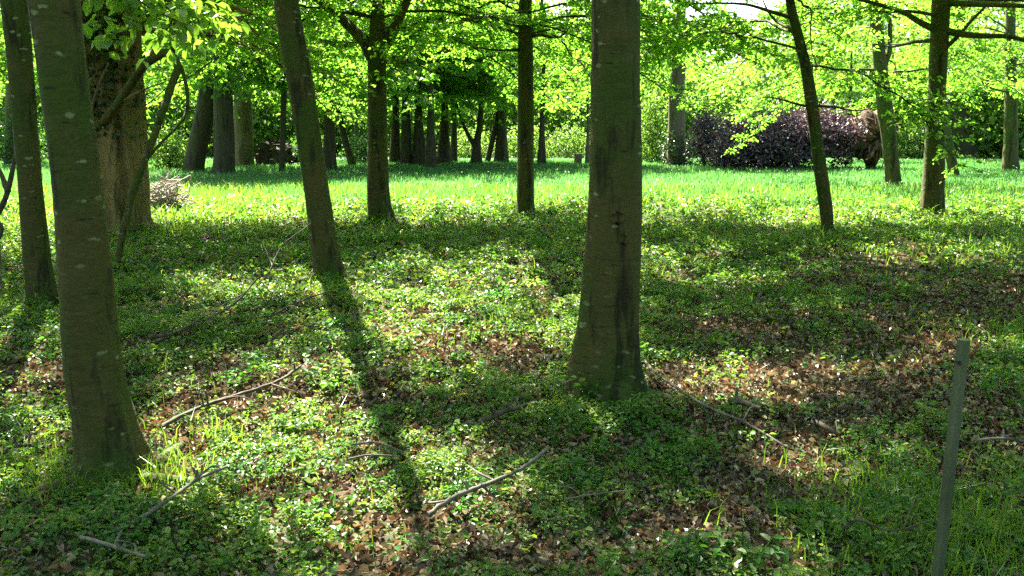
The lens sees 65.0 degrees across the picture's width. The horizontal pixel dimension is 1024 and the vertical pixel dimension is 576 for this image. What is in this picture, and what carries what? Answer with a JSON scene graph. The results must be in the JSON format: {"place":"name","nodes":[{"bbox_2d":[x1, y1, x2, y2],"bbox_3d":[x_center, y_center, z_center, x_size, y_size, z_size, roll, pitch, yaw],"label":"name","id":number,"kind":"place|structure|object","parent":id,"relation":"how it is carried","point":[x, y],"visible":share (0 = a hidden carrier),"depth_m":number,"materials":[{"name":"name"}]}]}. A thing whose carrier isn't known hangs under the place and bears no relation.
{"place":"outdoors","nodes":[
{"label":"outdoors","id":0,"kind":"place"},
{"bbox_2d":[0,152,1023,575],"bbox_3d":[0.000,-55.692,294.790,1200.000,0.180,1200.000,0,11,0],"label":"ground","id":1,"kind":"structure","parent":0,"point":[80,566],"depth_m":4.55,"materials":[{"name":"green plant"}]},
{"bbox_2d":[0,151,15,296],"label":"dead sapling","id":2,"kind":"object","parent":1,"relation":"on","point":[7,185],"visible":0.71,"depth_m":8.16,"materials":[{"name":"brown wood"}]},
{"bbox_2d":[0,22,39,163],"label":"woodland tree","id":3,"kind":"object","parent":1,"relation":"on","point":[5,89],"visible":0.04,"depth_m":39.08,"materials":[{"name":"green plant"}]},
{"bbox_2d":[0,91,48,163],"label":"shrub","id":4,"kind":"object","parent":1,"relation":"on","point":[43,153],"visible":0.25,"depth_m":39.14,"materials":[{"name":"green plant"}]},
{"bbox_2d":[0,0,58,319],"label":"beech tree","id":5,"kind":"object","parent":1,"relation":"on","point":[39,278],"visible":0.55,"depth_m":7.07,"materials":[{"name":"brown plant"}]},
{"bbox_2d":[4,0,250,512],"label":"beech tree","id":6,"kind":"object","parent":1,"relation":"on","point":[106,428],"visible":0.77,"depth_m":3.51,"materials":[{"name":"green plant"}]},
{"bbox_2d":[150,167,200,211],"bbox_3d":[-7.162,-2.004,16.345,1.579,0.884,1.467,9,14,38],"label":"brush pile","id":7,"kind":"object","parent":1,"relation":"on","point":[157,197],"visible":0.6,"depth_m":16.31,"materials":[{"name":"grey wood"}]},
{"bbox_2d":[147,119,208,169],"bbox_3d":[-14.739,-5.994,34.453,3.141,2.573,2.575,0,11,0],"label":"shrub","id":8,"kind":"object","parent":1,"relation":"on","point":[170,157],"visible":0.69,"depth_m":34.26,"materials":[{"name":"green plant"}]},
{"bbox_2d":[146,314,229,339],"bbox_3d":[-2.499,0.285,6.109,0.331,0.101,0.599,9,14,39],"label":"fallen stick","id":9,"kind":"object","parent":1,"relation":"on","point":[155,336],"visible":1,"depth_m":5.95,"materials":[{"name":"brown wood"}]},
{"bbox_2d":[0,0,414,268],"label":"old tree","id":10,"kind":"object","parent":1,"relation":"on","point":[126,148],"visible":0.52,"depth_m":12.28,"materials":[{"name":"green plant"}]},
{"bbox_2d":[160,363,301,427],"bbox_3d":[-1.515,0.612,4.583,0.306,0.144,0.970,9,14,38],"label":"fallen stick","id":11,"kind":"object","parent":1,"relation":"on","point":[181,415],"visible":0.99,"depth_m":4.54,"materials":[{"name":"wood"}]},
{"bbox_2d":[142,12,337,171],"bbox_3d":[-11.681,-9.984,32.252,9.519,11.275,9.000,8,13,34],"label":"woodland tree","id":12,"kind":"object","parent":1,"relation":"on","point":[198,142],"visible":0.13,"depth_m":31.91,"materials":[{"name":"green plant"}]},
{"bbox_2d":[151,206,329,343],"bbox_3d":[-2.429,-0.211,7.160,0.930,0.841,2.603,5,12,26],"label":"dead branch","id":13,"kind":"object","parent":1,"relation":"on","point":[241,296],"visible":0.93,"depth_m":7.40,"materials":[{"name":"wood"}]},
{"bbox_2d":[142,4,344,165],"bbox_3d":[-12.872,-11.029,36.389,10.171,12.426,9.334,5,12,26],"label":"woodland tree","id":14,"kind":"object","parent":1,"relation":"on","point":[243,131],"visible":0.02,"depth_m":37.22,"materials":[{"name":"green plant"}]},
{"bbox_2d":[141,0,363,173],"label":"woodland tree","id":15,"kind":"object","parent":1,"relation":"on","point":[224,149],"visible":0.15,"depth_m":30.65,"materials":[{"name":"green plant"}]},
{"bbox_2d":[254,137,299,164],"bbox_3d":[-11.278,-6.477,38.642,2.913,1.562,2.452,0,11,0],"label":"brush heap","id":16,"kind":"object","parent":1,"relation":"on","point":[267,153],"visible":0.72,"depth_m":38.26,"materials":[{"name":"brown wood"}]},
{"bbox_2d":[228,0,331,171],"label":"woodland tree","id":17,"kind":"object","parent":1,"relation":"on","point":[282,131],"visible":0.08,"depth_m":32.16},
{"bbox_2d":[283,444,350,474],"bbox_3d":[-0.971,0.847,3.846,0.333,0.124,0.375,0,11,0],"label":"leafy plant","id":18,"kind":"object","parent":1,"relation":"on","point":[293,455],"visible":0.94,"depth_m":3.90,"materials":[{"name":"green plant"}]},
{"bbox_2d":[290,129,345,162],"bbox_3d":[-9.926,-6.865,39.617,3.333,2.183,2.956,0,11,0],"label":"shrub","id":19,"kind":"object","parent":1,"relation":"on","point":[294,144],"visible":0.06,"depth_m":39.13,"materials":[{"name":"green plant"}]},
{"bbox_2d":[274,0,362,286],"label":"beech tree","id":20,"kind":"object","parent":1,"relation":"on","point":[325,252],"visible":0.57,"depth_m":8.36,"materials":[{"name":"brown plant"}]},
{"bbox_2d":[271,353,370,390],"bbox_3d":[-1.224,0.557,4.984,0.626,0.150,0.392,9,14,38],"label":"leafy plant","id":21,"kind":"object","parent":1,"relation":"on","point":[330,385],"visible":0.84,"depth_m":5.04,"materials":[{"name":"green plant"}]},
{"bbox_2d":[233,0,438,170],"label":"woodland tree","id":22,"kind":"object","parent":1,"relation":"on","point":[329,146],"visible":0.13,"depth_m":32.67,"materials":[{"name":"green plant"}]},
{"bbox_2d":[305,0,409,164],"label":"woodland tree","id":23,"kind":"object","parent":1,"relation":"on","point":[350,158],"visible":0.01,"depth_m":38.45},
{"bbox_2d":[319,24,400,153],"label":"woodland tree","id":24,"kind":"object","parent":1,"relation":"on","point":[356,127],"depth_m":46.13,"materials":[{"name":"brown wood"}]},
{"bbox_2d":[0,0,720,223],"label":"forked tree","id":25,"kind":"object","parent":1,"relation":"on","point":[378,197],"visible":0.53,"depth_m":14.34,"materials":[{"name":"green plant"}]},
{"bbox_2d":[336,131,389,161],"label":"shrub","id":26,"kind":"object","parent":1,"relation":"on","point":[361,147],"visible":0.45,"depth_m":42.43,"materials":[{"name":"green plant"}]},
{"bbox_2d":[346,434,403,452],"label":"fallen stick","id":27,"kind":"object","parent":1,"relation":"on","point":[363,442],"visible":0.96,"depth_m":4.07,"materials":[{"name":"grey wood"}]},
{"bbox_2d":[331,6,464,163],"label":"woodland tree","id":28,"kind":"object","parent":1,"relation":"on","point":[395,152],"depth_m":40.32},
{"bbox_2d":[330,0,513,164],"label":"woodland tree","id":29,"kind":"object","parent":1,"relation":"on","point":[418,151],"visible":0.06,"depth_m":38.23,"materials":[{"name":"plant"}]},
{"bbox_2d":[335,0,513,163],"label":"woodland tree","id":30,"kind":"object","parent":1,"relation":"on","point":[406,148],"visible":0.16,"depth_m":37.88,"materials":[{"name":"green plant"}]},
{"bbox_2d":[314,0,545,167],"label":"woodland tree","id":31,"kind":"object","parent":1,"relation":"on","point":[428,77],"visible":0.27,"depth_m":33.23,"materials":[{"name":"green plant"}]},
{"bbox_2d":[388,60,497,161],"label":"woodland tree","id":32,"kind":"object","parent":1,"relation":"on","point":[454,150],"depth_m":42.51,"materials":[{"name":"brown wood"}]},
{"bbox_2d":[410,289,487,311],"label":"leafy plant","id":33,"kind":"object","parent":1,"relation":"on","point":[448,303],"visible":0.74,"depth_m":7.07,"materials":[{"name":"green plant"}]},
{"bbox_2d":[389,0,512,163],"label":"woodland tree","id":34,"kind":"object","parent":1,"relation":"on","point":[443,153],"visible":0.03,"depth_m":40.30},
{"bbox_2d":[436,125,495,157],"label":"shrub","id":35,"kind":"object","parent":1,"relation":"on","point":[463,152],"visible":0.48,"depth_m":50.31,"materials":[{"name":"green plant"}]},
{"bbox_2d":[416,0,561,163],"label":"woodland tree","id":36,"kind":"object","parent":1,"relation":"on","point":[476,154],"visible":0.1,"depth_m":39.19,"materials":[{"name":"green plant"}]},
{"bbox_2d":[459,54,553,161],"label":"woodland tree","id":37,"kind":"object","parent":1,"relation":"on","point":[491,144],"visible":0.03,"depth_m":42.57,"materials":[{"name":"brown wood"}]},
{"bbox_2d":[454,4,567,162],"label":"woodland tree","id":38,"kind":"object","parent":1,"relation":"on","point":[501,149],"visible":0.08,"depth_m":42.35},
{"bbox_2d":[0,275,1023,575],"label":"ground cover","id":39,"kind":"object","parent":1,"relation":"on","point":[198,495],"visible":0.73,"depth_m":4.18,"materials":[{"name":"green plant"}]},
{"bbox_2d":[0,433,48,455],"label":"fallen stick","id":40,"kind":"object","parent":39,"relation":"on","point":[28,444],"visible":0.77,"depth_m":4.00,"materials":[{"name":"brown wood"}]},
{"bbox_2d":[78,531,146,557],"bbox_3d":[-1.473,0.939,2.992,0.343,0.053,0.077,6,12,27],"label":"fallen stick","id":41,"kind":"object","parent":39,"relation":"on","point":[116,546],"visible":1,"depth_m":2.96,"materials":[{"name":"grey wood"}]},
{"bbox_2d":[117,465,227,530],"bbox_3d":[-1.412,0.842,3.358,0.106,0.118,0.589,6,13,29],"label":"fallen stick","id":42,"kind":"object","parent":39,"relation":"on","point":[198,477],"visible":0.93,"depth_m":3.35,"materials":[{"name":"grey wood"}]},
{"bbox_2d":[269,292,325,317],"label":"fallen stick","id":43,"kind":"object","parent":39,"relation":"on","point":[279,311],"visible":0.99,"depth_m":6.96,"materials":[{"name":"grey wood"}]},
{"bbox_2d":[348,453,399,459],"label":"fallen stick","id":44,"kind":"object","parent":39,"relation":"on","point":[355,457],"visible":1,"depth_m":3.92,"materials":[{"name":"grey wood"}]},
{"bbox_2d":[426,447,548,516],"bbox_3d":[-0.113,0.827,3.495,0.191,0.097,0.723,8,13,34],"label":"fallen stick","id":45,"kind":"object","parent":39,"relation":"on","point":[440,504],"visible":1,"depth_m":3.39,"materials":[{"name":"grey wood"}]},
{"bbox_2d":[477,396,536,425],"bbox_3d":[-0.014,0.654,4.342,0.396,0.111,0.095,-10,15,-42],"label":"fallen stick","id":46,"kind":"object","parent":39,"relation":"on","point":[495,414],"visible":0.98,"depth_m":4.30,"materials":[{"name":"wood"}]},
{"bbox_2d":[558,486,632,500],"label":"fallen stick","id":47,"kind":"object","parent":39,"relation":"on","point":[571,498],"visible":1,"depth_m":3.46,"materials":[{"name":"brown wood"}]},
{"bbox_2d":[727,387,760,410],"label":"fallen stick","id":48,"kind":"object","parent":39,"relation":"on","point":[736,399],"visible":0.94,"depth_m":4.47,"materials":[{"name":"grey wood"}]},
{"bbox_2d":[829,485,931,535],"bbox_3d":[1.427,0.872,3.103,0.374,0.152,0.225,2,11,12],"label":"fallen stick","id":49,"kind":"object","parent":39,"relation":"on","point":[851,522],"visible":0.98,"depth_m":3.08,"materials":[{"name":"brown wood"}]},
{"bbox_2d":[976,429,1023,441],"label":"fallen stick","id":50,"kind":"object","parent":39,"relation":"on","point":[1003,437],"visible":1,"depth_m":3.99,"materials":[{"name":"grey wood"}]},
{"bbox_2d":[0,191,1023,293],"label":"undergrowth","id":51,"kind":"object","parent":1,"relation":"on","point":[411,236],"visible":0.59,"depth_m":11.47,"materials":[{"name":"green plant"}]},
{"bbox_2d":[0,0,1023,158],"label":"wood","id":52,"kind":"object","parent":1,"relation":"on","point":[732,96],"visible":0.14,"depth_m":54.60,"materials":[{"name":"green plant"}]},
{"bbox_2d":[0,221,1023,575],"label":"grass tufts","id":53,"kind":"object","parent":1,"relation":"on","point":[62,477],"visible":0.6,"depth_m":3.54,"materials":[{"name":"green plant"}]},
{"bbox_2d":[0,178,1023,252],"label":"edge grass","id":54,"kind":"structure","parent":1,"relation":"on","point":[298,203],"depth_m":17.23,"materials":[{"name":"green plant"}]},
{"bbox_2d":[0,212,1023,575],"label":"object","id":55,"kind":"object","parent":1,"relation":"on","point":[572,320],"visible":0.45,"depth_m":7.16,"materials":[{"name":"green plant"}]},
{"bbox_2d":[10,158,1021,191],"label":"meadow flowers","id":56,"kind":"object","parent":1,"relation":"on","point":[650,160],"visible":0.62,"depth_m":26.84,"materials":[{"name":"white plant"}]},
{"bbox_2d":[493,121,562,157],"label":"shrub","id":57,"kind":"object","parent":1,"relation":"on","point":[512,147],"visible":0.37,"depth_m":50.26,"materials":[{"name":"green plant"}]},
{"bbox_2d":[437,0,643,163],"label":"woodland tree","id":58,"kind":"object","parent":1,"relation":"on","point":[541,157],"visible":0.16,"depth_m":37.85,"materials":[{"name":"green plant"}]},
{"bbox_2d":[281,0,830,216],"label":"beech tree","id":59,"kind":"object","parent":1,"relation":"on","point":[435,24],"visible":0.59,"depth_m":14.55,"materials":[{"name":"green plant"}]},
{"bbox_2d":[545,121,585,157],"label":"shrub","id":60,"kind":"object","parent":1,"relation":"on","point":[564,149],"visible":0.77,"depth_m":50.32,"materials":[{"name":"green plant"}]},
{"bbox_2d":[574,153,581,163],"bbox_3d":[3.242,-6.322,39.718,0.445,0.654,0.441,0,11,0],"label":"stump","id":61,"kind":"object","parent":1,"relation":"on","point":[577,157],"visible":0.66,"depth_m":39.55,"materials":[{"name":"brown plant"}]},
{"bbox_2d":[567,372,602,399],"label":"leafy plant","id":62,"kind":"object","parent":1,"relation":"on","point":[579,385],"visible":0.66,"depth_m":4.63,"materials":[{"name":"green plant"}]},
{"bbox_2d":[533,0,642,162],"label":"woodland tree","id":63,"kind":"object","parent":1,"relation":"on","point":[587,153],"visible":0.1,"depth_m":39.15,"materials":[{"name":"green plant"}]},
{"bbox_2d":[511,0,720,423],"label":"beech tree","id":64,"kind":"object","parent":1,"relation":"on","point":[606,346],"visible":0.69,"depth_m":4.53,"materials":[{"name":"brown plant"}]},
{"bbox_2d":[640,82,668,161],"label":"shrub","id":65,"kind":"object","parent":1,"relation":"on","point":[653,133],"visible":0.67,"depth_m":42.23,"materials":[{"name":"green plant"}]},
{"bbox_2d":[656,525,739,558],"bbox_3d":[0.737,0.989,3.090,0.328,0.128,0.209,-5,12,-25],"label":"leafy plant","id":66,"kind":"object","parent":1,"relation":"on","point":[722,541],"visible":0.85,"depth_m":3.10,"materials":[{"name":"green plant"}]},
{"bbox_2d":[680,107,724,166],"bbox_3d":[8.823,-6.865,36.804,1.982,2.801,2.216,-3,11,-16],"label":"copper shrub","id":67,"kind":"object","parent":1,"relation":"on","point":[704,126],"visible":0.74,"depth_m":36.51,"materials":[{"name":"purple plant"}]},
{"bbox_2d":[640,0,769,165],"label":"woodland tree","id":68,"kind":"object","parent":1,"relation":"on","point":[676,140],"visible":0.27,"depth_m":38.06,"materials":[{"name":"green plant"}]},
{"bbox_2d":[644,360,789,448],"bbox_3d":[1.083,0.577,4.623,0.281,0.185,1.483,-5,12,-25],"label":"fallen stick","id":69,"kind":"object","parent":1,"relation":"on","point":[705,405],"visible":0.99,"depth_m":4.38,"materials":[{"name":"brown wood"}]},
{"bbox_2d":[505,0,1003,235],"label":"young tree","id":70,"kind":"object","parent":1,"relation":"on","point":[805,64],"visible":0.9,"depth_m":12.75,"materials":[{"name":"green plant"}]},
{"bbox_2d":[709,532,800,575],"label":"leafy plant","id":71,"kind":"object","parent":1,"relation":"on","point":[759,551],"visible":0.93,"depth_m":2.98,"materials":[{"name":"green plant"}]},
{"bbox_2d":[699,100,899,169],"bbox_3d":[12.373,-6.660,35.433,8.075,3.280,4.695,0,11,0],"label":"purple-leaved shrub","id":72,"kind":"object","parent":1,"relation":"on","point":[776,145],"visible":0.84,"depth_m":34.35,"materials":[{"name":"copper leaf"},{"name":"twig"}]},
{"bbox_2d":[810,417,837,434],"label":"fallen stick","id":73,"kind":"object","parent":1,"relation":"on","point":[814,421],"visible":1,"depth_m":4.15,"materials":[{"name":"wood"}]},
{"bbox_2d":[789,14,895,160],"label":"woodland tree","id":74,"kind":"object","parent":1,"relation":"on","point":[851,96],"visible":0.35,"depth_m":43.04,"materials":[{"name":"green plant"}]},
{"bbox_2d":[688,0,1023,215],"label":"beech tree","id":75,"kind":"object","parent":1,"relation":"on","point":[932,195],"visible":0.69,"depth_m":15.08,"materials":[{"name":"green plant"}]},
{"bbox_2d":[721,0,1023,186],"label":"forked tree","id":76,"kind":"object","parent":1,"relation":"on","point":[881,57],"visible":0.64,"depth_m":23.48,"materials":[{"name":"green plant"}]},
{"bbox_2d":[897,112,958,158],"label":"shrub","id":77,"kind":"object","parent":1,"relation":"on","point":[918,150],"visible":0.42,"depth_m":48.87,"materials":[{"name":"green plant"}]},
{"bbox_2d":[847,2,1023,176],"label":"young tree","id":78,"kind":"object","parent":1,"relation":"on","point":[951,163],"visible":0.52,"depth_m":29.02,"materials":[{"name":"green plant"}]},
{"bbox_2d":[931,338,970,575],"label":"marker post","id":79,"kind":"object","parent":1,"relation":"on","point":[951,446],"visible":1,"depth_m":2.41,"materials":[{"name":"wood"}]},
{"bbox_2d":[889,2,1023,170],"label":"beech tree","id":80,"kind":"object","parent":1,"relation":"on","point":[1010,157],"visible":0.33,"depth_m":32.55,"materials":[{"name":"green plant"}]},
{"bbox_2d":[896,1,1023,158],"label":"woodland tree","id":81,"kind":"object","parent":1,"relation":"on","point":[964,146],"visible":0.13,"depth_m":48.27,"materials":[{"name":"green plant"}]},
{"bbox_2d":[969,105,1018,156],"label":"shrub","id":82,"kind":"object","parent":1,"relation":"on","point":[1001,133],"visible":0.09,"depth_m":51.74,"materials":[{"name":"green plant"}]},
{"bbox_2d":[972,8,1023,155],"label":"woodland tree","id":83,"kind":"object","parent":1,"relation":"on","point":[1019,15],"visible":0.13,"depth_m":50.78,"materials":[{"name":"green plant"}]},
{"bbox_2d":[0,157,1023,215],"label":"meadow grass","id":84,"kind":"structure","parent":0,"point":[247,174],"depth_m":27.03,"materials":[{"name":"green plant"}]},
{"bbox_2d":[142,0,1023,82],"label":"sky","id":85,"kind":"structure","parent":0,"point":[748,10],"materials":[{"name":"white"}]}
]}

